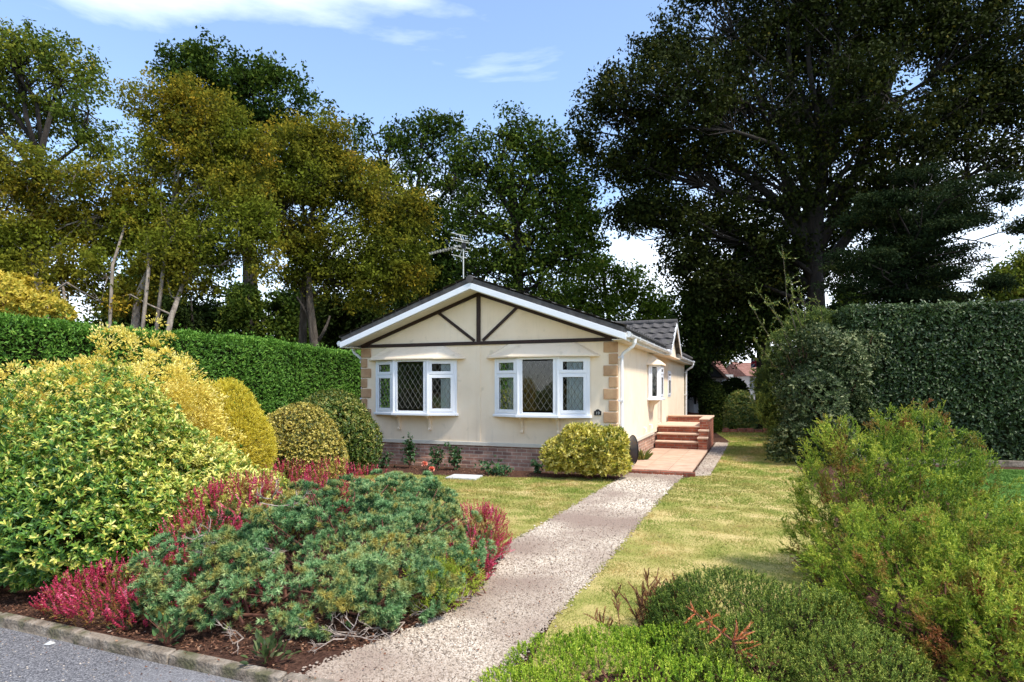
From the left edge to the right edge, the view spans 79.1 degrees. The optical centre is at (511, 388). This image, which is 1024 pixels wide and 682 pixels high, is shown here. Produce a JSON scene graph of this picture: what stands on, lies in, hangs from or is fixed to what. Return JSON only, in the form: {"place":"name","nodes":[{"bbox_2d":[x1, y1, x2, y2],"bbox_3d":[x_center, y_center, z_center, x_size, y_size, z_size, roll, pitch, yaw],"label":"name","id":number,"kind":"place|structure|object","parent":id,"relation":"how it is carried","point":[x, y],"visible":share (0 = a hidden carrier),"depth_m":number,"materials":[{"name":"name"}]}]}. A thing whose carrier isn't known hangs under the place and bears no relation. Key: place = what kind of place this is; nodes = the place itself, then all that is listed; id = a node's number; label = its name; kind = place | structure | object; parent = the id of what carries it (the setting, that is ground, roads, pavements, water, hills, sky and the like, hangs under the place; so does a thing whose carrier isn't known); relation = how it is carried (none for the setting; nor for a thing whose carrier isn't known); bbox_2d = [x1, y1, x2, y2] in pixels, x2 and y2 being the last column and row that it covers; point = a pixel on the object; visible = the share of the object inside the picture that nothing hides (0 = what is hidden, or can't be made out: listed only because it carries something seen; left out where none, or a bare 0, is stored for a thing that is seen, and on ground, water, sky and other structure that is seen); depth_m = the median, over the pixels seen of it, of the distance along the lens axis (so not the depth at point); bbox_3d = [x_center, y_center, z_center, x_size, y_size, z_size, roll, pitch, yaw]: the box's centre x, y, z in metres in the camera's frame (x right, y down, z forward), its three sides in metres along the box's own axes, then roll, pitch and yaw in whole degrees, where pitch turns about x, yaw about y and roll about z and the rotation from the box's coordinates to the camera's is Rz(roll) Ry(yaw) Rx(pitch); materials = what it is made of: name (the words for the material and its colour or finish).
{"place":"outdoors","nodes":[
{"label":"outdoors","id":0,"kind":"place"},
{"bbox_2d":[0,627,241,681],"bbox_3d":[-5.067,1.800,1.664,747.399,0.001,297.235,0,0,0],"label":"road","id":1,"kind":"structure","parent":0,"point":[59,652],"depth_m":4.01,"materials":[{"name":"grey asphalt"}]},
{"bbox_2d":[315,472,614,547],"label":"lawn","id":2,"kind":"structure","parent":0,"point":[526,524],"depth_m":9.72,"materials":[{"name":"green plant"}]},
{"bbox_2d":[445,474,482,479],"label":"paving slab","id":3,"kind":"structure","parent":2,"relation":"on","point":[465,476],"depth_m":11.99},
{"bbox_2d":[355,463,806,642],"bbox_3d":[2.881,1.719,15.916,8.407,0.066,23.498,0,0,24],"label":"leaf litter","id":4,"kind":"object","parent":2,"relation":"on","point":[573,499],"visible":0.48,"depth_m":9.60,"materials":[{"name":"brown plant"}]},
{"bbox_2d":[288,473,683,681],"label":"gravel path","id":5,"kind":"structure","parent":0,"point":[469,627],"depth_m":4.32,"materials":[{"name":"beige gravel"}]},
{"bbox_2d":[0,433,1023,681],"bbox_3d":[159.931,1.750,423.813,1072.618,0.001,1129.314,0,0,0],"label":"ground","id":6,"kind":"structure","parent":0,"point":[298,661],"depth_m":4.57,"materials":[{"name":"red soil"}]},
{"bbox_2d":[0,269,79,324],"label":"golden shrub","id":7,"kind":"object","parent":6,"relation":"on","point":[24,298],"visible":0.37,"depth_m":11.69,"materials":[{"name":"yellow plant"}]},
{"bbox_2d":[0,16,129,260],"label":"oak tree","id":8,"kind":"object","parent":6,"relation":"on","point":[15,60],"visible":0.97,"depth_m":29.91,"materials":[{"name":"green plant"}]},
{"bbox_2d":[0,132,171,329],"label":"hornbeam tree","id":9,"kind":"object","parent":6,"relation":"on","point":[31,231],"visible":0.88,"depth_m":16.95,"materials":[{"name":"green plant"}]},
{"bbox_2d":[106,618,139,631],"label":"weed","id":10,"kind":"object","parent":6,"relation":"on","point":[125,627],"visible":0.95,"depth_m":4.43,"materials":[{"name":"green plant"}]},
{"bbox_2d":[0,312,246,481],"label":"golden conifer","id":11,"kind":"object","parent":6,"relation":"on","point":[175,386],"visible":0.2,"depth_m":8.00,"materials":[{"name":"yellow plant"}]},
{"bbox_2d":[78,248,192,326],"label":"woodland tree","id":12,"kind":"object","parent":6,"relation":"on","point":[94,318],"visible":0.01,"depth_m":28.11,"materials":[{"name":"green plant"}]},
{"bbox_2d":[29,531,263,631],"bbox_3d":[-2.825,1.476,4.871,1.791,0.635,1.037,0,0,0],"label":"heather","id":13,"kind":"object","parent":6,"relation":"on","point":[69,590],"visible":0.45,"depth_m":4.64,"materials":[{"name":"pink plant"}]},
{"bbox_2d":[97,267,212,335],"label":"woodland tree","id":14,"kind":"object","parent":6,"relation":"on","point":[185,318],"visible":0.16,"depth_m":26.55,"materials":[{"name":"green plant"}]},
{"bbox_2d":[0,358,310,592],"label":"variegated shrub","id":15,"kind":"object","parent":6,"relation":"on","point":[125,491],"visible":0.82,"depth_m":5.65,"materials":[{"name":"green plant"}]},
{"bbox_2d":[144,610,190,646],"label":"weed","id":16,"kind":"object","parent":6,"relation":"on","point":[165,639],"visible":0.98,"depth_m":4.19,"materials":[{"name":"green plant"}]},
{"bbox_2d":[0,612,337,681],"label":"kerb","id":17,"kind":"structure","parent":6,"relation":"on","point":[212,665],"depth_m":4.11,"materials":[{"name":"concrete"}]},
{"bbox_2d":[8,610,287,669],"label":"leaf litter","id":18,"kind":"object","parent":17,"relation":"on","point":[286,666],"visible":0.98,"depth_m":4.14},
{"bbox_2d":[0,307,360,466],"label":"clipped hedge","id":19,"kind":"object","parent":6,"relation":"on","point":[272,374],"visible":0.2,"depth_m":13.01,"materials":[{"name":"green plant"}]},
{"bbox_2d":[85,65,283,330],"bbox_3d":[-9.298,-3.828,17.980,5.524,11.184,2.289,0,0,0],"label":"hornbeam tree","id":20,"kind":"object","parent":6,"relation":"on","point":[201,148],"visible":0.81,"depth_m":17.69,"materials":[{"name":"green plant"}]},
{"bbox_2d":[88,169,291,330],"bbox_3d":[-9.088,-2.192,17.419,5.671,7.925,2.114,0,0,0],"label":"hornbeam tree","id":21,"kind":"object","parent":6,"relation":"on","point":[186,259],"visible":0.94,"depth_m":17.25,"materials":[{"name":"green plant"}]},
{"bbox_2d":[182,276,239,334],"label":"woodland tree","id":22,"kind":"object","parent":6,"relation":"on","point":[205,311],"visible":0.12,"depth_m":32.83,"materials":[{"name":"green plant"}]},
{"bbox_2d":[145,469,284,583],"bbox_3d":[-2.619,1.270,5.582,0.953,1.000,1.368,0,0,0],"label":"heather","id":23,"kind":"object","parent":6,"relation":"on","point":[217,494],"visible":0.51,"depth_m":5.63,"materials":[{"name":"pink plant"}]},
{"bbox_2d":[187,377,278,476],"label":"lime conifer","id":24,"kind":"object","parent":6,"relation":"on","point":[251,412],"visible":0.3,"depth_m":9.15,"materials":[{"name":"yellow plant"}]},
{"bbox_2d":[145,25,351,331],"bbox_3d":[-12.517,-7.718,30.924,10.882,18.959,6.343,0,0,0],"label":"oak tree","id":25,"kind":"object","parent":6,"relation":"on","point":[263,78],"visible":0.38,"depth_m":29.36,"materials":[{"name":"green plant"}]},
{"bbox_2d":[0,536,497,656],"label":"leaf litter","id":26,"kind":"object","parent":6,"relation":"on","point":[223,635],"visible":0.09,"depth_m":4.57,"materials":[{"name":"brown plant"}]},
{"bbox_2d":[201,275,320,344],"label":"woodland tree","id":27,"kind":"object","parent":6,"relation":"on","point":[241,307],"visible":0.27,"depth_m":25.39,"materials":[{"name":"green plant"}]},
{"bbox_2d":[221,281,308,337],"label":"woodland tree","id":28,"kind":"object","parent":6,"relation":"on","point":[259,300],"visible":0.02,"depth_m":28.52,"materials":[{"name":"green plant"}]},
{"bbox_2d":[239,630,300,666],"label":"weed","id":29,"kind":"object","parent":6,"relation":"on","point":[268,652],"visible":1,"depth_m":3.90,"materials":[{"name":"green plant"}]},
{"bbox_2d":[218,464,353,556],"bbox_3d":[-2.322,1.271,6.377,1.409,0.982,0.762,0,0,-19],"label":"heather","id":30,"kind":"object","parent":6,"relation":"on","point":[306,496],"visible":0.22,"depth_m":6.36,"materials":[{"name":"red plant"}]},
{"bbox_2d":[246,401,349,491],"bbox_3d":[-3.713,1.044,10.783,1.846,1.648,1.400,0,0,0],"label":"rounded shrub","id":31,"kind":"object","parent":6,"relation":"on","point":[287,426],"visible":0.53,"depth_m":10.39,"materials":[{"name":"yellow plant"}]},
{"bbox_2d":[266,266,332,347],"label":"woodland tree","id":32,"kind":"object","parent":6,"relation":"on","point":[292,299],"visible":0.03,"depth_m":32.43,"materials":[{"name":"green plant"}]},
{"bbox_2d":[111,468,497,653],"bbox_3d":[-1.703,1.320,6.276,3.168,1.121,4.553,0,0,0],"label":"dwarf fir","id":33,"kind":"object","parent":6,"relation":"on","point":[359,565],"visible":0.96,"depth_m":4.70,"materials":[{"name":"green plant"}]},
{"bbox_2d":[296,271,330,345],"bbox_3d":[-6.599,-1.064,20.600,1.147,5.656,0.380,0,0,0],"label":"bare trunk","id":34,"kind":"object","parent":6,"relation":"on","point":[314,339],"visible":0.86,"depth_m":20.51,"materials":[{"name":"brown plant"}]},
{"bbox_2d":[260,455,395,506],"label":"heather","id":35,"kind":"object","parent":6,"relation":"on","point":[321,467],"visible":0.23,"depth_m":8.93,"materials":[{"name":"red plant"}]},
{"bbox_2d":[297,387,383,471],"bbox_3d":[-3.528,0.867,12.613,1.806,1.805,1.299,0,0,0],"label":"olive shrub","id":36,"kind":"object","parent":6,"relation":"on","point":[358,432],"visible":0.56,"depth_m":12.45,"materials":[{"name":"green plant"}]},
{"bbox_2d":[233,106,449,343],"bbox_3d":[-5.934,-3.928,20.877,7.690,11.367,2.810,0,0,0],"label":"hornbeam tree","id":37,"kind":"object","parent":6,"relation":"on","point":[373,270],"visible":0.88,"depth_m":20.60,"materials":[{"name":"green plant"}]},
{"bbox_2d":[295,283,397,350],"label":"woodland tree","id":38,"kind":"object","parent":6,"relation":"on","point":[341,321],"visible":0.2,"depth_m":24.23,"materials":[{"name":"green plant"}]},
{"bbox_2d":[375,451,395,467],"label":"bedding plant","id":39,"kind":"object","parent":6,"relation":"on","point":[382,461],"visible":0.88,"depth_m":13.60,"materials":[{"name":"green plant"}]},
{"bbox_2d":[374,290,413,311],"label":"woodland tree","id":40,"kind":"object","parent":6,"relation":"on","point":[398,306],"depth_m":29.08,"materials":[{"name":"green plant"}]},
{"bbox_2d":[399,432,418,468],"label":"rose bush","id":41,"kind":"object","parent":6,"relation":"on","point":[409,452],"visible":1,"depth_m":13.52,"materials":[{"name":"green plant"}]},
{"bbox_2d":[339,105,499,309],"bbox_3d":[-4.576,-6.190,31.169,8.122,15.903,4.551,0,0,0],"label":"oak tree","id":42,"kind":"object","parent":6,"relation":"on","point":[430,130],"visible":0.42,"depth_m":30.54,"materials":[{"name":"green plant"}]},
{"bbox_2d":[422,444,445,471],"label":"rose bush","id":43,"kind":"object","parent":6,"relation":"on","point":[437,456],"visible":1,"depth_m":13.09,"materials":[{"name":"green plant"}]},
{"bbox_2d":[400,548,487,614],"bbox_3d":[-0.574,1.593,5.120,0.656,0.533,1.030,0,0,22],"label":"yellow green heath","id":44,"kind":"object","parent":6,"relation":"on","point":[456,569],"visible":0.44,"depth_m":5.05,"materials":[{"name":"plant"}]},
{"bbox_2d":[444,441,463,470],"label":"rose bush","id":45,"kind":"object","parent":6,"relation":"on","point":[455,461],"visible":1,"depth_m":13.21,"materials":[{"name":"green plant"}]},
{"bbox_2d":[445,498,514,585],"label":"heather","id":46,"kind":"object","parent":6,"relation":"on","point":[488,565],"visible":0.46,"depth_m":6.05,"materials":[{"name":"pink plant"}]},
{"bbox_2d":[474,455,506,474],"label":"bedding plant","id":47,"kind":"object","parent":6,"relation":"on","point":[488,465],"visible":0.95,"depth_m":12.48,"materials":[{"name":"green plant"}]},
{"bbox_2d":[375,466,614,477],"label":"leaf litter","id":48,"kind":"object","parent":6,"relation":"on","point":[491,471],"visible":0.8,"depth_m":12.72,"materials":[{"name":"brown plant"}]},
{"bbox_2d":[491,459,513,475],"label":"bedding plant","id":49,"kind":"object","parent":6,"relation":"on","point":[502,470],"visible":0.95,"depth_m":12.40,"materials":[{"name":"green plant"}]},
{"bbox_2d":[337,275,694,473],"bbox_3d":[1.667,-0.332,19.697,6.956,4.164,13.990,0,0,21],"label":"bungalow","id":50,"kind":"object","parent":6,"relation":"on","point":[479,335],"visible":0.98,"depth_m":13.74,"materials":[{"name":"paint"}]},
{"bbox_2d":[369,346,465,429],"bbox_3d":[-2.262,0.000,14.098,2.540,1.900,0.380,0,0,21],"label":"bay window","id":51,"kind":"structure","parent":50,"relation":"in","point":[387,360],"depth_m":13.98,"materials":[{"name":"white plastic"}]},
{"bbox_2d":[422,392,440,410],"bbox_3d":[-1.765,0.665,15.096,0.700,1.150,0.440,0,0,21],"label":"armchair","id":52,"kind":"object","parent":50,"relation":"on","point":[434,400],"visible":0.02,"depth_m":15.32,"materials":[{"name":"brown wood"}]},
{"bbox_2d":[441,364,450,408],"bbox_3d":[-1.450,-0.050,13.878,0.290,1.240,0.037,0,0,1],"label":"curtain","id":53,"kind":"object","parent":50,"relation":"hanging from","point":[445,391],"visible":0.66,"depth_m":13.88,"materials":[{"name":"grey fabric"}]},
{"bbox_2d":[428,232,469,277],"bbox_3d":[-1.355,-2.788,13.730,1.108,1.281,0.227,0,0,21],"label":"tv aerial","id":54,"kind":"object","parent":50,"relation":"attached to","point":[463,244],"visible":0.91,"depth_m":13.62,"materials":[{"name":"metal"}]},
{"bbox_2d":[511,362,512,409],"bbox_3d":[-0.101,-0.050,13.324,0.472,1.240,0.038,0,0,40],"label":"curtain","id":55,"kind":"object","parent":50,"relation":"hanging from","point":[512,387],"visible":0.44,"depth_m":13.22,"materials":[{"name":"grey fabric"}]},
{"bbox_2d":[486,343,599,433],"bbox_3d":[0.571,0.000,12.991,2.540,1.900,0.380,0,0,21],"label":"bay window","id":56,"kind":"structure","parent":50,"relation":"in","point":[560,353],"depth_m":12.91,"materials":[{"name":"white plastic"}]},
{"bbox_2d":[567,362,582,409],"bbox_3d":[1.327,-0.050,12.771,0.394,1.240,0.038,0,0,2],"label":"curtain","id":57,"kind":"object","parent":50,"relation":"hanging from","point":[577,391],"visible":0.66,"depth_m":12.78,"materials":[{"name":"grey fabric"}]},
{"bbox_2d":[646,354,665,411],"bbox_3d":[3.882,-0.140,16.626,0.390,1.540,1.400,0,0,21],"label":"side bay window","id":58,"kind":"structure","parent":50,"relation":"in","point":[658,369],"depth_m":16.30,"materials":[{"name":"white plastic"}]},
{"bbox_2d":[657,358,661,423],"bbox_3d":[4.321,0.080,18.333,0.120,1.900,0.900,0,0,21],"label":"door","id":59,"kind":"structure","parent":50,"relation":"in","point":[659,405],"depth_m":18.52,"materials":[{"name":"metal"}]},
{"bbox_2d":[668,371,670,396],"bbox_3d":[5.146,-0.150,20.346,0.078,0.840,0.750,0,0,21],"label":"narrow window","id":60,"kind":"structure","parent":50,"relation":"in","point":[669,372],"depth_m":20.40,"materials":[{"name":"white plastic"}]},
{"bbox_2d":[435,99,615,306],"bbox_3d":[0.554,-5.386,27.041,7.928,14.308,3.242,0,0,0],"label":"oak tree","id":61,"kind":"object","parent":6,"relation":"on","point":[574,237],"visible":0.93,"depth_m":26.61,"materials":[{"name":"green plant"}]},
{"bbox_2d":[530,459,542,473],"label":"bedding plant","id":62,"kind":"object","parent":6,"relation":"on","point":[536,465],"visible":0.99,"depth_m":12.68,"materials":[{"name":"green plant"}]},
{"bbox_2d":[538,421,634,478],"bbox_3d":[1.423,1.192,11.997,1.882,1.154,1.081,0,0,17],"label":"spotted laurel","id":63,"kind":"object","parent":6,"relation":"on","point":[587,450],"visible":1,"depth_m":11.65,"materials":[{"name":"yellow plant"}]},
{"bbox_2d":[530,251,681,320],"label":"young tree","id":64,"kind":"object","parent":6,"relation":"on","point":[615,304],"visible":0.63,"depth_m":32.58,"materials":[{"name":"green plant"}]},
{"bbox_2d":[471,619,766,681],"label":"lime heath","id":65,"kind":"object","parent":6,"relation":"on","point":[574,646],"visible":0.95,"depth_m":3.61,"materials":[{"name":"green plant"}]},
{"bbox_2d":[638,448,652,459],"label":"patio plant","id":66,"kind":"object","parent":6,"relation":"on","point":[642,456],"visible":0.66,"depth_m":14.30,"materials":[{"name":"green plant"}]},
{"bbox_2d":[623,469,694,476],"bbox_3d":[2.887,1.706,12.513,1.565,0.088,0.115,0,0,21],"label":"patio edging","id":67,"kind":"object","parent":6,"relation":"on","point":[688,474],"visible":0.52,"depth_m":12.39,"materials":[{"name":"red brick"}]},
{"bbox_2d":[655,415,713,449],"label":"garden steps","id":68,"kind":"structure","parent":6,"relation":"on","point":[685,432],"depth_m":17.37,"materials":[{"name":"red brick"}]},
{"bbox_2d":[693,452,707,471],"bbox_3d":[3.770,1.723,14.780,1.420,0.054,4.720,0,0,21],"label":"patio base","id":69,"kind":"object","parent":6,"relation":"on","point":[697,466],"visible":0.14,"depth_m":14.18,"materials":[{"name":"red brick"}]},
{"bbox_2d":[627,448,707,471],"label":"patio","id":70,"kind":"structure","parent":69,"relation":"on","point":[670,459],"depth_m":14.17,"materials":[{"name":"beige stone"}]},
{"bbox_2d":[629,435,638,466],"bbox_3d":[2.517,1.316,13.069,0.100,0.677,0.624,0,0,-8],"label":"satellite dish","id":71,"kind":"object","parent":70,"relation":"on","point":[633,449],"visible":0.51,"depth_m":12.91,"materials":[{"name":"grey metal"}]},
{"bbox_2d":[681,344,730,414],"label":"woodland tree","id":72,"kind":"object","parent":6,"relation":"on","point":[695,384],"visible":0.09,"depth_m":32.28,"materials":[{"name":"green plant"}]},
{"bbox_2d":[684,361,732,414],"bbox_3d":[10.461,-0.137,35.850,3.726,3.774,6.700,0,0,0],"label":"white bungalow","id":73,"kind":"object","parent":6,"relation":"on","point":[720,372],"visible":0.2,"depth_m":33.00,"materials":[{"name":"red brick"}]},
{"bbox_2d":[695,442,727,475],"bbox_3d":[5.274,1.741,16.103,0.400,0.001,8.260,0,0,21],"label":"gravel strip","id":74,"kind":"object","parent":6,"relation":"on","point":[709,461],"visible":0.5,"depth_m":15.17,"materials":[{"name":"beige gravel"}]},
{"bbox_2d":[697,380,726,421],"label":"dark bush","id":75,"kind":"object","parent":6,"relation":"on","point":[712,395],"visible":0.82,"depth_m":26.63,"materials":[{"name":"green plant"}]},
{"bbox_2d":[713,417,722,432],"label":"shrub","id":76,"kind":"object","parent":6,"relation":"on","point":[717,424],"visible":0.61,"depth_m":24.30,"materials":[{"name":"green plant"}]},
{"bbox_2d":[721,340,741,368],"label":"woodland tree","id":77,"kind":"object","parent":6,"relation":"on","point":[727,364],"visible":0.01,"depth_m":38.90,"materials":[{"name":"green plant"}]},
{"bbox_2d":[721,376,750,404],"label":"dark bush","id":78,"kind":"object","parent":6,"relation":"on","point":[731,384],"visible":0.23,"depth_m":28.22,"materials":[{"name":"green plant"}]},
{"bbox_2d":[722,390,757,428],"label":"shrub","id":79,"kind":"object","parent":6,"relation":"on","point":[736,414],"visible":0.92,"depth_m":25.16,"materials":[{"name":"green plant"}]},
{"bbox_2d":[722,428,767,432],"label":"border stones","id":80,"kind":"object","parent":6,"relation":"on","point":[749,430],"visible":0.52,"depth_m":24.41,"materials":[{"name":"red brick"}]},
{"bbox_2d":[660,225,835,428],"bbox_3d":[10.280,-2.792,26.991,7.810,9.101,3.329,0,0,0],"label":"oak tree","id":81,"kind":"object","parent":6,"relation":"on","point":[701,331],"visible":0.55,"depth_m":26.45,"materials":[{"name":"green plant"}]},
{"bbox_2d":[726,362,779,401],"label":"cottage","id":82,"kind":"structure","parent":6,"relation":"on","point":[742,371],"depth_m":35.91,"materials":[{"name":"ceramic"}]},
{"bbox_2d":[640,564,937,681],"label":"dark heath","id":83,"kind":"object","parent":6,"relation":"on","point":[799,668],"visible":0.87,"depth_m":3.66,"materials":[{"name":"green plant"}]},
{"bbox_2d":[684,601,760,678],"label":"dead branch","id":84,"kind":"object","parent":83,"relation":"on","point":[735,633],"visible":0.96,"depth_m":3.43,"materials":[{"name":"brown wood"}]},
{"bbox_2d":[746,245,832,452],"bbox_3d":[7.063,-0.933,15.614,2.554,5.389,1.039,0,0,0],"label":"arching shrub","id":85,"kind":"object","parent":6,"relation":"on","point":[777,317],"visible":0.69,"depth_m":15.58,"materials":[{"name":"green plant"}]},
{"bbox_2d":[559,0,1023,321],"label":"great oak","id":86,"kind":"object","parent":6,"relation":"on","point":[854,76],"visible":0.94,"depth_m":25.39,"materials":[{"name":"green plant"}]},
{"bbox_2d":[748,303,842,456],"bbox_3d":[7.955,-0.257,16.547,3.205,4.201,2.571,0,0,-39],"label":"conifer shrub","id":87,"kind":"object","parent":6,"relation":"on","point":[764,405],"visible":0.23,"depth_m":16.34,"materials":[{"name":"green plant"}]},
{"bbox_2d":[765,320,891,465],"bbox_3d":[7.306,0.033,14.776,3.238,3.522,2.393,0,0,-31],"label":"holly shrub","id":88,"kind":"object","parent":6,"relation":"on","point":[839,397],"visible":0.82,"depth_m":14.31,"materials":[{"name":"green plant"}]},
{"bbox_2d":[827,278,876,306],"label":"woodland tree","id":89,"kind":"object","parent":6,"relation":"on","point":[835,300],"visible":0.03,"depth_m":35.06,"materials":[{"name":"green plant"}]},
{"bbox_2d":[767,463,1022,681],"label":"leaf litter","id":90,"kind":"object","parent":6,"relation":"on","point":[885,604],"visible":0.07,"depth_m":4.39,"materials":[{"name":"plant"}]},
{"bbox_2d":[775,398,1023,587],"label":"tree heath","id":91,"kind":"object","parent":6,"relation":"on","point":[950,480],"visible":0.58,"depth_m":5.52,"materials":[{"name":"green plant"}]},
{"bbox_2d":[790,491,1023,681],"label":"tree heath","id":92,"kind":"object","parent":6,"relation":"on","point":[993,606],"visible":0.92,"depth_m":3.83,"materials":[{"name":"green plant"}]},
{"bbox_2d":[807,156,1023,319],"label":"cedar tree","id":93,"kind":"object","parent":6,"relation":"on","point":[907,255],"visible":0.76,"depth_m":21.25,"materials":[{"name":"green plant"}]},
{"bbox_2d":[828,297,1023,460],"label":"dark hedge","id":94,"kind":"object","parent":6,"relation":"on","point":[965,360],"visible":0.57,"depth_m":14.61,"materials":[{"name":"green plant"}]},
{"bbox_2d":[861,457,1023,466],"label":"border edging","id":95,"kind":"object","parent":6,"relation":"on","point":[1007,463],"depth_m":13.80,"materials":[{"name":"concrete"}]},
{"bbox_2d":[970,238,1023,302],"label":"oak tree","id":96,"kind":"object","parent":6,"relation":"on","point":[1017,266],"visible":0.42,"depth_m":29.69,"materials":[{"name":"green plant"}]},
{"bbox_2d":[0,0,1023,361],"label":"sky","id":97,"kind":"structure","parent":0,"point":[378,59],"materials":[{"name":"blue"}]},
{"bbox_2d":[521,429,835,681],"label":"lawn","id":98,"kind":"structure","parent":0,"point":[587,607],"depth_m":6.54,"materials":[{"name":"green plant"}]},
{"bbox_2d":[583,568,721,634],"bbox_3d":[0.925,1.540,4.541,0.970,0.424,0.748,0,0,-21],"label":"brown heath","id":99,"kind":"object","parent":98,"relation":"on","point":[639,613],"visible":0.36,"depth_m":4.41,"materials":[{"name":"brown plant"}]},
{"bbox_2d":[895,465,1023,517],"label":"lawn","id":100,"kind":"structure","parent":0,"point":[1000,492],"depth_m":11.13,"materials":[{"name":"green plant"}]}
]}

